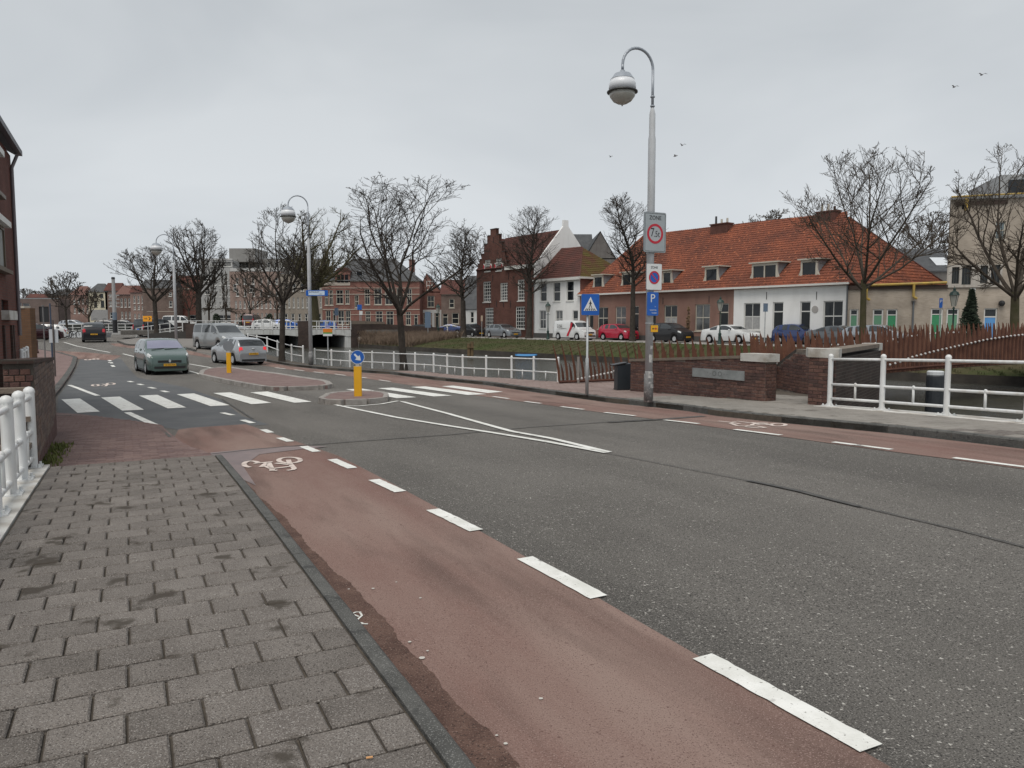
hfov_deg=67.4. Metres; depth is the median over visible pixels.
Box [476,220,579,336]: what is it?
stepped gable house
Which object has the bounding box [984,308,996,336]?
door
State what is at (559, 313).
window
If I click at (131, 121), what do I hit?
sky
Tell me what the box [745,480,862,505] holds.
asphalt seam
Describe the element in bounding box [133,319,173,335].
moving van
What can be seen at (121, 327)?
hedge wall
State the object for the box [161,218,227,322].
bare tree
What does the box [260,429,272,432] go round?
road dash
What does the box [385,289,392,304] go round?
window
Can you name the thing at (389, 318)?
window
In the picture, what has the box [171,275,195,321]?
brick block
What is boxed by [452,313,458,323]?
window
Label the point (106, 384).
bicycle symbol
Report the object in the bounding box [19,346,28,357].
garden railing
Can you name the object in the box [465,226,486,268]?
bare tree
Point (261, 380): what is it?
traffic island
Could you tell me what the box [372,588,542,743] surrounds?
gum spots
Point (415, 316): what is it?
door
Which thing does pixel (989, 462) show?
road dash
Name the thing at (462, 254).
linden tree
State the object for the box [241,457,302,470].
bicycle symbol
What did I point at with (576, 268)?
white house
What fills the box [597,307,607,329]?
window
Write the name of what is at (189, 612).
pavement
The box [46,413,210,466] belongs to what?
crossing pavement
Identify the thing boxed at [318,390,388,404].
traffic island
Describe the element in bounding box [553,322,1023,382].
picket fence
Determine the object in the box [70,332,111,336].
railing
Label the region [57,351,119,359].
bicycle lane
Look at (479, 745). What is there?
lane edge dirt
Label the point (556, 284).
window
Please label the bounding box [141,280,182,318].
gable side house
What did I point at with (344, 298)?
corner brick house
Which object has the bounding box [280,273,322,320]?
apartment block
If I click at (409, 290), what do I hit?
window
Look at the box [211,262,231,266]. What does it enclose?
window
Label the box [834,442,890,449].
road dash
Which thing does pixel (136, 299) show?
pink house
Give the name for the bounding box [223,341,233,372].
keep right bollard
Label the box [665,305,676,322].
window
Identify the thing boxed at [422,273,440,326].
gabled brick house
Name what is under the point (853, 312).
door
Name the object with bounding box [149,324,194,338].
brick wall
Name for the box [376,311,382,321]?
window
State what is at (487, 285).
window
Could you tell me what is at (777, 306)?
door
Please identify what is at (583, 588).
road dash
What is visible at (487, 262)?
window
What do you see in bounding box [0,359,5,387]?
brick wall
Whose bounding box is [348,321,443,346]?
brick wall
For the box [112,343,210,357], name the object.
bicycle lane
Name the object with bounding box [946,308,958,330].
door
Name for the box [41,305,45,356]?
sign pole
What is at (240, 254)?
apartment block
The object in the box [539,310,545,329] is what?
window
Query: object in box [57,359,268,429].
road patch
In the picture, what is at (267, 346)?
quay railing
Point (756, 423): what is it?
bicycle symbol
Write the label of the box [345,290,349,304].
window
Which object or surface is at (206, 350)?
ground
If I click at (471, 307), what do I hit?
house
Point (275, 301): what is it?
bare tree
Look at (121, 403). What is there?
zebra stripe
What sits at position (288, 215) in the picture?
street lamp
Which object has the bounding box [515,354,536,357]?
rowing boat
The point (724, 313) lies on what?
door
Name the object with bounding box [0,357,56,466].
brick wall
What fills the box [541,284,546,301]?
window
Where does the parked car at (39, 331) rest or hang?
on the road
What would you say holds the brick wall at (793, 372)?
on the pavement at (790, 407)
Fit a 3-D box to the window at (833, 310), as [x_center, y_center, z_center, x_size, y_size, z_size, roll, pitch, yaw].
[22.486,-4.745,53.681,0.070,2.128,1.481,-3,6,-36]
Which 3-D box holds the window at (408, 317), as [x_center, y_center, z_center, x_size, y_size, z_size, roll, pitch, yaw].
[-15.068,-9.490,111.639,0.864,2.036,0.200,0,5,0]
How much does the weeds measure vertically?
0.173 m
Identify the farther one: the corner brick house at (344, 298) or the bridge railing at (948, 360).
the corner brick house at (344, 298)
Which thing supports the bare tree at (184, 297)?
on the ground at (206, 350)
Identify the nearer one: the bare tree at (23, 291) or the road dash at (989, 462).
the road dash at (989, 462)
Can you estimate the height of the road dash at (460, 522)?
0.014 m
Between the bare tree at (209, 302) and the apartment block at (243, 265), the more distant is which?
the apartment block at (243, 265)
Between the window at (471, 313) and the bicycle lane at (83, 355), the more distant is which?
the window at (471, 313)
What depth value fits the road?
6.03 m
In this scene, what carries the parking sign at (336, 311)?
on the canal bridge
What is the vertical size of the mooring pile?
2.031 m
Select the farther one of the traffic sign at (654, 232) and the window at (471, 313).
the window at (471, 313)
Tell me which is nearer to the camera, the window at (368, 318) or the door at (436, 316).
the window at (368, 318)
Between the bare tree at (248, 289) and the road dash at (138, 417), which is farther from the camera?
the bare tree at (248, 289)
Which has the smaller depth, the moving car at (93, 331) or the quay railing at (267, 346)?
the quay railing at (267, 346)
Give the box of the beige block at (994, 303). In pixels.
[945,174,1023,336]
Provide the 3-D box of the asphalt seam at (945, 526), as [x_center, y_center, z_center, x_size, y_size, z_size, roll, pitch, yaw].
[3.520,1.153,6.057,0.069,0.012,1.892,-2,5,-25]
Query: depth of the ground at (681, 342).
68.14 m
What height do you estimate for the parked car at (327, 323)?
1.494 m
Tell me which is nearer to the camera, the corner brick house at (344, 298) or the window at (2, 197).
the window at (2, 197)
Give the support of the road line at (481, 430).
on the road
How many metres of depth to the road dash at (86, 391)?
25.21 m
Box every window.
[0,191,5,199]
[0,225,12,274]
[190,315,195,321]
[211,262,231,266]
[215,315,230,322]
[324,296,328,305]
[326,310,330,319]
[329,290,333,305]
[336,290,343,304]
[337,310,344,324]
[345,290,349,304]
[345,310,350,324]
[355,295,358,307]
[364,289,369,304]
[365,311,370,320]
[374,289,381,304]
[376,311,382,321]
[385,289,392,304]
[386,311,393,324]
[406,312,410,325]
[407,289,411,304]
[427,296,434,307]
[449,299,453,307]
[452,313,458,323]
[470,312,473,323]
[482,281,490,302]
[485,260,490,271]
[486,308,492,326]
[495,258,501,271]
[499,283,507,301]
[516,306,524,329]
[517,280,524,301]
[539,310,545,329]
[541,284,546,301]
[554,282,559,301]
[556,310,562,320]
[566,281,573,301]
[573,310,577,319]
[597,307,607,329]
[616,306,625,324]
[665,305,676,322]
[694,304,709,331]
[744,303,759,331]
[823,301,842,326]
[952,267,958,283]
[961,266,970,284]
[980,266,987,282]
[991,265,999,282]
[994,221,1005,240]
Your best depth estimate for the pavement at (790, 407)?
14.91 m
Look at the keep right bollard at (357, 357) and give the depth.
20.59 m
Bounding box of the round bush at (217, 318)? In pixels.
[212,313,220,322]
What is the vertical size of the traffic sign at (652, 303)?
0.520 m
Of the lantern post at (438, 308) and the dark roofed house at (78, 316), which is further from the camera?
the dark roofed house at (78, 316)
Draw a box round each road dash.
[76,388,99,395]
[124,412,155,423]
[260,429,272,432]
[277,437,292,441]
[299,446,319,451]
[328,459,357,467]
[370,479,405,491]
[427,508,481,530]
[518,556,606,597]
[693,653,881,751]
[733,429,780,434]
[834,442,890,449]
[954,457,1023,466]
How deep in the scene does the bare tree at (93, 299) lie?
129.21 m
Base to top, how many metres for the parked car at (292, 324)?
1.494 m
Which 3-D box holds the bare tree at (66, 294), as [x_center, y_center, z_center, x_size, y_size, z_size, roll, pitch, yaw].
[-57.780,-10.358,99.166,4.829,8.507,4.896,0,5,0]
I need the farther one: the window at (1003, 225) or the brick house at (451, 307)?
the brick house at (451, 307)
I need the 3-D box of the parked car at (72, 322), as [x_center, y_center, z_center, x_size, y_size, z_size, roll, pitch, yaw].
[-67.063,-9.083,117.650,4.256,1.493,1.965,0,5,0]
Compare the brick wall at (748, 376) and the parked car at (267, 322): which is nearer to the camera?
the brick wall at (748, 376)
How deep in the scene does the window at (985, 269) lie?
50.59 m
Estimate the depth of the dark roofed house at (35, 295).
179.32 m
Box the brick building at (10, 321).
[0,116,21,358]
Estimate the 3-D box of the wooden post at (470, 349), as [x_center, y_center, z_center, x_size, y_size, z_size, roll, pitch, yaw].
[-3.119,-2.569,57.670,0.530,1.224,0.310,0,5,0]
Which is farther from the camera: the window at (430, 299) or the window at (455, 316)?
the window at (430, 299)
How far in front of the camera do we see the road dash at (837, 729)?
3.27 m
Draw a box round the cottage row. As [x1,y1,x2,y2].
[576,204,945,344]
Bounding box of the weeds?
[42,440,73,466]
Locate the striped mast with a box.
[108,277,119,332]
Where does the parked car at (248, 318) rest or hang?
on the ground at (206, 350)
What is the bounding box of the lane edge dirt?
[246,481,519,767]
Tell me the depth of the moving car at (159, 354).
35.08 m
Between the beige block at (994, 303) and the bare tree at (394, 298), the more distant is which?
the beige block at (994, 303)
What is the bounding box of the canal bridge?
[120,321,397,347]
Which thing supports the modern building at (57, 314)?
on the ground at (206, 350)
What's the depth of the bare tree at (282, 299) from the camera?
42.87 m
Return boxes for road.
[37,335,1023,767]
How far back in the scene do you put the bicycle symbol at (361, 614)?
4.27 m
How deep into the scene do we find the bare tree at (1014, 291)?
40.87 m
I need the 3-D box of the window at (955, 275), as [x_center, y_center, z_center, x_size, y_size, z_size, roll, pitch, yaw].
[29.427,-7.206,51.023,0.443,1.097,0.070,1,5,14]
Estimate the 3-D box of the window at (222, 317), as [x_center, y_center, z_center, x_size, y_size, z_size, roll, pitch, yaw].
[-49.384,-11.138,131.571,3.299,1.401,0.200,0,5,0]
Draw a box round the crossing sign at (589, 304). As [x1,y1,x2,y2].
[581,294,598,394]
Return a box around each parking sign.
[334,308,337,322]
[425,312,430,327]
[763,303,767,341]
[939,298,942,330]
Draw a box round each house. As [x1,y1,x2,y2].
[26,294,48,297]
[68,286,90,322]
[89,284,107,321]
[103,283,123,319]
[116,285,132,320]
[128,285,142,321]
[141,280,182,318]
[322,256,422,327]
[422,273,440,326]
[440,280,464,325]
[464,276,476,323]
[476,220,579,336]
[532,246,609,338]
[574,234,592,249]
[587,231,615,263]
[899,249,947,280]
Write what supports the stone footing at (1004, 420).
on the pavement at (790, 407)
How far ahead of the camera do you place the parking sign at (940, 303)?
42.73 m
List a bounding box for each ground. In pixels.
[196,348,210,352]
[334,334,836,347]
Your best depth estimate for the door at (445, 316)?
112.68 m
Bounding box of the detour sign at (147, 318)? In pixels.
[143,316,151,337]
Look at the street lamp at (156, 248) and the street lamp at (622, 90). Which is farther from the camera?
the street lamp at (156, 248)
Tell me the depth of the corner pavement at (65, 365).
38.91 m
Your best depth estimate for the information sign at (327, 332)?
39.63 m
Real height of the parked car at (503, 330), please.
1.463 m
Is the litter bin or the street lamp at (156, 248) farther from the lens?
the street lamp at (156, 248)
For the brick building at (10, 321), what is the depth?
19.16 m
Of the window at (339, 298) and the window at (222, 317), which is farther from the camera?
the window at (222, 317)
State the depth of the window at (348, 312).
111.67 m
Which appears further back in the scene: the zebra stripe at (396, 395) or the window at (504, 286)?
the window at (504, 286)
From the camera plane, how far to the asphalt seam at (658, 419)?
14.45 m
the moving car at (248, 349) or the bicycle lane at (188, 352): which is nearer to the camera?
the moving car at (248, 349)
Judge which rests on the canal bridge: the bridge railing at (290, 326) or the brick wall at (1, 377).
the bridge railing at (290, 326)
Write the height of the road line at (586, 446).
0.325 m
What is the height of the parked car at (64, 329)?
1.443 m
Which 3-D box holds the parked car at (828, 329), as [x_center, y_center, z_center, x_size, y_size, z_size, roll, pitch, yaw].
[21.760,-3.198,50.906,1.965,1.394,4.456,-3,6,-36]
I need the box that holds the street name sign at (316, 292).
[306,290,327,295]
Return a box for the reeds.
[357,330,463,346]
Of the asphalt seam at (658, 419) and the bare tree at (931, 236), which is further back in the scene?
the bare tree at (931, 236)
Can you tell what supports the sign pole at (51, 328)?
on the corner pavement at (65, 365)
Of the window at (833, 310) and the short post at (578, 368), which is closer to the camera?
the short post at (578, 368)
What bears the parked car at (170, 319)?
on the ground at (206, 350)
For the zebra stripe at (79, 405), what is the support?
on the road patch
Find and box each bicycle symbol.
[91,383,115,385]
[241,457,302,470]
[353,612,367,623]
[721,421,787,427]
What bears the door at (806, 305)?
in the cottage row
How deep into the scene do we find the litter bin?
21.83 m
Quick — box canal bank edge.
[359,344,1023,385]
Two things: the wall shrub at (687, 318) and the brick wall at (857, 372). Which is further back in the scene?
the wall shrub at (687, 318)
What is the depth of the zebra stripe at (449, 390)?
24.23 m
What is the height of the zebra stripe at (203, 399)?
0.126 m
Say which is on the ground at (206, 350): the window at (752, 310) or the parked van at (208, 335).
the parked van at (208, 335)
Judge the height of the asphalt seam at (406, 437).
0.023 m
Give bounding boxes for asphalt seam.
[213,418,664,453]
[222,399,253,418]
[608,416,703,421]
[609,453,746,479]
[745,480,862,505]
[858,505,1023,546]
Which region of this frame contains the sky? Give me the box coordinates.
[0,0,1023,297]
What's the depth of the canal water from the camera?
43.98 m
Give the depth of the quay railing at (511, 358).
33.01 m
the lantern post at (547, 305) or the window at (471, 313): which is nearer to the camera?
the lantern post at (547, 305)
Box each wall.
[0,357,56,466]
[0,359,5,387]
[62,325,129,330]
[69,331,120,334]
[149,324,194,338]
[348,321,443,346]
[629,353,779,400]
[776,349,808,394]
[806,343,882,407]
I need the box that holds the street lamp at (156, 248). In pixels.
[150,234,177,340]
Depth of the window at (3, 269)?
18.38 m
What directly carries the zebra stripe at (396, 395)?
on the road
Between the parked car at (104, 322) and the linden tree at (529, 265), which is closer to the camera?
the linden tree at (529, 265)
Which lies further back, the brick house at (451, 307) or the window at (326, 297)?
the brick house at (451, 307)
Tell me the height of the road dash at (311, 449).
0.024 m
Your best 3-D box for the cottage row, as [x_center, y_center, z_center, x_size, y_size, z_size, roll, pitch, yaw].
[20.616,-9.420,67.874,15.099,11.128,28.349,-3,6,-36]
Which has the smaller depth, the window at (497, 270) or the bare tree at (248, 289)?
the window at (497, 270)
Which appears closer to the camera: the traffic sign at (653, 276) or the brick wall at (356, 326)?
the traffic sign at (653, 276)
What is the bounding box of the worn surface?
[211,446,324,484]
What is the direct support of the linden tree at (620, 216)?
on the ground at (681, 342)
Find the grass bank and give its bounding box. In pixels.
[361,337,1023,376]
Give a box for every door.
[414,315,417,324]
[435,313,438,326]
[443,314,447,324]
[589,315,592,328]
[635,306,638,331]
[721,303,728,324]
[773,302,783,328]
[800,301,810,327]
[849,309,857,325]
[873,309,882,324]
[886,309,897,327]
[930,308,942,341]
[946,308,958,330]
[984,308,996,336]
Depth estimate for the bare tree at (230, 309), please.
117.14 m
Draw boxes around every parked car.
[36,324,63,339]
[41,324,68,337]
[58,320,83,324]
[94,320,111,324]
[107,320,132,328]
[162,315,195,324]
[242,314,260,327]
[251,319,285,327]
[275,319,297,327]
[320,320,337,327]
[439,324,459,334]
[466,324,484,336]
[485,324,520,337]
[598,324,638,339]
[653,323,693,341]
[701,324,759,343]
[771,324,809,343]
[804,325,849,344]
[840,324,903,344]
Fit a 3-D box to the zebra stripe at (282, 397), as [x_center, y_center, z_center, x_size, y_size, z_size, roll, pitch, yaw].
[-6.816,0.365,22.377,0.554,0.120,5.138,-3,5,-30]
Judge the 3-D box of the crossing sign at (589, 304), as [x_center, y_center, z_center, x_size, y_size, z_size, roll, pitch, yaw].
[2.016,-1.021,19.941,0.474,2.619,0.114,0,5,-6]
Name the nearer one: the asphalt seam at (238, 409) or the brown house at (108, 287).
the asphalt seam at (238, 409)
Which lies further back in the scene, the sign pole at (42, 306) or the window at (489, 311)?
the window at (489, 311)
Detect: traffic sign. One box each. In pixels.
[643,211,665,252]
[646,263,661,289]
[647,292,658,315]
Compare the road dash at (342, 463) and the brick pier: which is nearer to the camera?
the road dash at (342, 463)
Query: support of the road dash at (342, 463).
on the bicycle lane at (505, 636)
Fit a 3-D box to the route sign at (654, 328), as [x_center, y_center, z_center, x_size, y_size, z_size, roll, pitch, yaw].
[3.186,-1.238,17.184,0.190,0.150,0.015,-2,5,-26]
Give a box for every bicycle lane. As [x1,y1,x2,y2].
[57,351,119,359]
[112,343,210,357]
[175,424,890,767]
[245,361,1023,468]
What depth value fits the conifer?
45.61 m
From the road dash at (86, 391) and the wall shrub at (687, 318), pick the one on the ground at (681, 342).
the wall shrub at (687, 318)
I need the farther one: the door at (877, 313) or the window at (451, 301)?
the window at (451, 301)
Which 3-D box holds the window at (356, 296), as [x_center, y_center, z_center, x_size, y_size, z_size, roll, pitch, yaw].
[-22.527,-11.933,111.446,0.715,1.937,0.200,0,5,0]
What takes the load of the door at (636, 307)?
in the cottage row
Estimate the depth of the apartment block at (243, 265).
136.78 m
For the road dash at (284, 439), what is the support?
on the bicycle lane at (505, 636)
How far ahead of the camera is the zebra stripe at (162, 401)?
20.94 m
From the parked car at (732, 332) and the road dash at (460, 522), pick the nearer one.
the road dash at (460, 522)
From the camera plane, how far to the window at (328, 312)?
111.65 m
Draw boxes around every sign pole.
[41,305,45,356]
[49,303,52,356]
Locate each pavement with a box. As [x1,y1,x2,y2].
[0,455,475,767]
[37,348,76,395]
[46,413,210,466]
[117,337,196,350]
[267,354,1023,448]
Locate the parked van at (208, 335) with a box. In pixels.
[193,323,245,348]
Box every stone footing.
[0,464,49,544]
[817,405,1023,423]
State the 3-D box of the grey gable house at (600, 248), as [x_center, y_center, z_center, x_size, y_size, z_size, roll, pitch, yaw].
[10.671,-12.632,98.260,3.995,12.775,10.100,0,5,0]
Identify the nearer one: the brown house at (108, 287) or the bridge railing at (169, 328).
the bridge railing at (169, 328)
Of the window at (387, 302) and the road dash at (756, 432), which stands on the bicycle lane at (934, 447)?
the road dash at (756, 432)
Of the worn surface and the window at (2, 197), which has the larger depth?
the window at (2, 197)
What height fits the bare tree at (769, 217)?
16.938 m
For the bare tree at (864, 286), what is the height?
12.409 m
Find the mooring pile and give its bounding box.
[925,371,944,412]
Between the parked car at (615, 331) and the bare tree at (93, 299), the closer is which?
the parked car at (615, 331)
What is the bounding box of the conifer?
[959,288,981,336]
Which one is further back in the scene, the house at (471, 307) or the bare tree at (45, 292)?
the bare tree at (45, 292)
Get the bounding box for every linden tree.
[428,223,489,336]
[486,204,558,337]
[600,192,668,340]
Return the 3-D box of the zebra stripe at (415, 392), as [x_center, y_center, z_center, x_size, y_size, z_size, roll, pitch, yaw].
[-3.128,0.236,23.932,0.561,0.109,4.646,-3,5,-30]
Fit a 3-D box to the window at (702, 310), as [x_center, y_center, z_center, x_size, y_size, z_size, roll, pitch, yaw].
[15.640,-5.399,62.984,0.200,2.260,1.654,-3,6,-36]
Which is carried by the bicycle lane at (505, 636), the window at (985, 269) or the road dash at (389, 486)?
the road dash at (389, 486)
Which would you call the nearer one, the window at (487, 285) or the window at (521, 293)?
the window at (521, 293)
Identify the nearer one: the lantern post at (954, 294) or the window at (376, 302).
the lantern post at (954, 294)
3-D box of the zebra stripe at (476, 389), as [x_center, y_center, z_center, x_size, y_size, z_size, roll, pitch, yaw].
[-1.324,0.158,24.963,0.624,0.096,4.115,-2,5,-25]
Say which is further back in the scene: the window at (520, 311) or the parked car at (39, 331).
the window at (520, 311)
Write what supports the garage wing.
on the ground at (681, 342)
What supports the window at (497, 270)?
in the stepped gable house at (501, 299)
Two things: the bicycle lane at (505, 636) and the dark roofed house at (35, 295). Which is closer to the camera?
the bicycle lane at (505, 636)
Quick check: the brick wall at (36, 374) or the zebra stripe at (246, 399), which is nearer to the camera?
the brick wall at (36, 374)
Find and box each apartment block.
[197,248,267,322]
[229,268,284,323]
[239,259,321,271]
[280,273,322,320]
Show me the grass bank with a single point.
(997, 368)
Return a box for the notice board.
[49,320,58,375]
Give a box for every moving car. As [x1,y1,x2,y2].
[80,322,106,341]
[134,338,188,373]
[211,337,266,364]
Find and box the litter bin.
[610,362,630,389]
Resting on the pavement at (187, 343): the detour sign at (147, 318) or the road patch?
the detour sign at (147, 318)
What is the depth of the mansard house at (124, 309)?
144.36 m
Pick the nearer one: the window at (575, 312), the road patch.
the road patch
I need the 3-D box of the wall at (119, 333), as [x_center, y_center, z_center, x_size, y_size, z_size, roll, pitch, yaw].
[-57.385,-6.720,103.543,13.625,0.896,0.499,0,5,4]
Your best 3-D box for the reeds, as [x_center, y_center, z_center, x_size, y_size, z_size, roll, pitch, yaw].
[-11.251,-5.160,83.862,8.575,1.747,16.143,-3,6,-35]
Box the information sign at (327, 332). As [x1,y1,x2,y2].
[323,325,331,365]
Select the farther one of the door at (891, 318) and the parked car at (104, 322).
the parked car at (104, 322)
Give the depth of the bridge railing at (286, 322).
90.07 m
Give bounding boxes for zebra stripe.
[62,398,99,412]
[101,396,143,410]
[139,395,183,407]
[177,393,227,405]
[215,392,269,403]
[251,391,310,402]
[347,389,411,397]
[379,388,451,395]
[415,386,481,394]
[444,386,501,392]
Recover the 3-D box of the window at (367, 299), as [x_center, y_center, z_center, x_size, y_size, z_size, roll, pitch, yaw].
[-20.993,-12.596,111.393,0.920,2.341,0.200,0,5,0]
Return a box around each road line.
[337,404,605,452]
[404,402,611,451]
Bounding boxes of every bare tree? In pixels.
[20,288,34,297]
[40,276,72,313]
[43,271,88,330]
[74,287,101,321]
[103,245,197,332]
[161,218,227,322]
[176,276,201,323]
[191,272,217,322]
[212,271,248,322]
[230,269,273,313]
[233,203,326,361]
[260,275,289,319]
[326,173,489,370]
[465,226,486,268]
[742,209,799,222]
[780,141,974,340]
[901,211,948,251]
[937,143,1023,334]
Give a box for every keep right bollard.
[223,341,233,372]
[350,350,364,395]
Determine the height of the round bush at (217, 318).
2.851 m
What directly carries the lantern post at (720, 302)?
on the ground at (681, 342)
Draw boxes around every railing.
[0,386,43,516]
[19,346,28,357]
[55,323,132,330]
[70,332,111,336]
[136,321,182,336]
[181,320,334,327]
[186,320,350,329]
[247,334,303,362]
[314,348,559,381]
[821,354,1023,422]
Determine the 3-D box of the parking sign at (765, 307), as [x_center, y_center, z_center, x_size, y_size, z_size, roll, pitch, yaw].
[17.664,-4.153,53.625,0.314,2.941,0.090,0,5,0]
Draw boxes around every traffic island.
[198,367,332,390]
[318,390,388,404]
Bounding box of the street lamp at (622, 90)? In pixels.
[607,47,655,401]
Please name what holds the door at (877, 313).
in the garage wing
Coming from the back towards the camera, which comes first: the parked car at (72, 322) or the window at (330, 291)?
the parked car at (72, 322)
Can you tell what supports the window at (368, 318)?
in the corner brick house at (344, 298)
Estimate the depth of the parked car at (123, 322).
110.90 m
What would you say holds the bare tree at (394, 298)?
on the pavement at (790, 407)
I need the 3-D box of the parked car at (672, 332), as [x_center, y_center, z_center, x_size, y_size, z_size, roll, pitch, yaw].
[12.851,-4.197,62.370,1.905,1.577,3.862,-3,6,-36]
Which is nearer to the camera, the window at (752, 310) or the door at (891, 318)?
the door at (891, 318)
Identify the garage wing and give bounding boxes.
[847,281,947,341]
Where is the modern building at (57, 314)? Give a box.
[20,298,70,323]
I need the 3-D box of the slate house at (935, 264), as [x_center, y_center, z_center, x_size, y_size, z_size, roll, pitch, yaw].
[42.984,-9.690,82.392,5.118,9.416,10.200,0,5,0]
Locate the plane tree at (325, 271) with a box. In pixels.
[274,207,363,327]
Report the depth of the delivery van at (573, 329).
70.52 m
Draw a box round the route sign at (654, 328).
[651,325,657,331]
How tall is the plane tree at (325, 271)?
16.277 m
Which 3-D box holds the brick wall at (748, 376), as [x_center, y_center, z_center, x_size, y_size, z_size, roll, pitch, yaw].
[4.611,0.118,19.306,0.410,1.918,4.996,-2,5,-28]
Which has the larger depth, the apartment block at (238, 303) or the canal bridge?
the apartment block at (238, 303)
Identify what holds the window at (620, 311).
in the cottage row
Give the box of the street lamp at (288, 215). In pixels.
[280,195,312,364]
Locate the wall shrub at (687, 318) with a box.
[685,306,690,329]
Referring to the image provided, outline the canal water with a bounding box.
[266,346,1023,419]
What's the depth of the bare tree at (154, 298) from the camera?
75.44 m
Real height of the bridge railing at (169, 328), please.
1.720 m
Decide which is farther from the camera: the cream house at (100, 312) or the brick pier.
the cream house at (100, 312)
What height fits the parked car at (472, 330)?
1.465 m
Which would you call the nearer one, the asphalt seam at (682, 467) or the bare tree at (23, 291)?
the asphalt seam at (682, 467)
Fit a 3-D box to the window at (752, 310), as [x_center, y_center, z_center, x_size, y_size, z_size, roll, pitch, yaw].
[18.479,-5.136,59.090,0.200,2.174,1.623,-3,6,-36]
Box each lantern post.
[436,304,439,331]
[545,302,550,338]
[717,296,723,343]
[949,286,959,325]
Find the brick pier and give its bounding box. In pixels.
[19,306,36,357]
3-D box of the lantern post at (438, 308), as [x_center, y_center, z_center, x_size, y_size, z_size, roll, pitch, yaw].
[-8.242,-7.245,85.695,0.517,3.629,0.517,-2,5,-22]
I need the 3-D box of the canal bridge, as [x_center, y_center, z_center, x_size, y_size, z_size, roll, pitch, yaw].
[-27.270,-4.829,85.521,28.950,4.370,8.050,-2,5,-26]
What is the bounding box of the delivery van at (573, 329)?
[553,320,595,339]
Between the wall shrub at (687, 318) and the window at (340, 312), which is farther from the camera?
the window at (340, 312)
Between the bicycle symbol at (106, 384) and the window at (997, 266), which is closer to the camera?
the bicycle symbol at (106, 384)
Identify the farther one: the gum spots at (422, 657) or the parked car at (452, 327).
the parked car at (452, 327)
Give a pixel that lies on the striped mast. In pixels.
(114, 317)
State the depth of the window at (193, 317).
139.59 m
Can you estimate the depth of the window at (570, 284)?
76.39 m
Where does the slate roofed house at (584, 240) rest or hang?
on the ground at (681, 342)
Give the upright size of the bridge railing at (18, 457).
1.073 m
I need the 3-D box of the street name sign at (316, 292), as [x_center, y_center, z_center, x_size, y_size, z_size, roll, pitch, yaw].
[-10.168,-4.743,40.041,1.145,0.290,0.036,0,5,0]
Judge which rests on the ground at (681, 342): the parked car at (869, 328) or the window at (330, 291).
the parked car at (869, 328)
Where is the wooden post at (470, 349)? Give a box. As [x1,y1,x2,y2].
[467,342,473,356]
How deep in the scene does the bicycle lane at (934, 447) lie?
12.83 m
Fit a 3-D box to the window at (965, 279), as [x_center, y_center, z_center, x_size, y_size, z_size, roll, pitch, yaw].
[30.061,-7.183,50.866,0.555,1.220,0.070,1,5,14]
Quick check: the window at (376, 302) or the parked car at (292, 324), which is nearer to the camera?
the parked car at (292, 324)
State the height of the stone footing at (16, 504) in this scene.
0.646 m
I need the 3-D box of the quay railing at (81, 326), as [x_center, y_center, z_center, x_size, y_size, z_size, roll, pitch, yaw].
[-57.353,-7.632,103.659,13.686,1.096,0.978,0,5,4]
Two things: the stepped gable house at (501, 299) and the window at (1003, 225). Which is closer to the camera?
the window at (1003, 225)
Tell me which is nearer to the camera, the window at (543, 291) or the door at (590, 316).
the door at (590, 316)
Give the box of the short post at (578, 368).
[577,357,579,382]
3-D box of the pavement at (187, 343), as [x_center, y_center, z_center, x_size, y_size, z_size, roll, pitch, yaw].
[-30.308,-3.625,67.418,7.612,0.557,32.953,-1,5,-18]
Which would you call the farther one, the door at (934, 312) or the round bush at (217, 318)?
the round bush at (217, 318)
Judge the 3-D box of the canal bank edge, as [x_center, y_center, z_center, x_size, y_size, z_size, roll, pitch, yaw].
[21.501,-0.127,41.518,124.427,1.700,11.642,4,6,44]

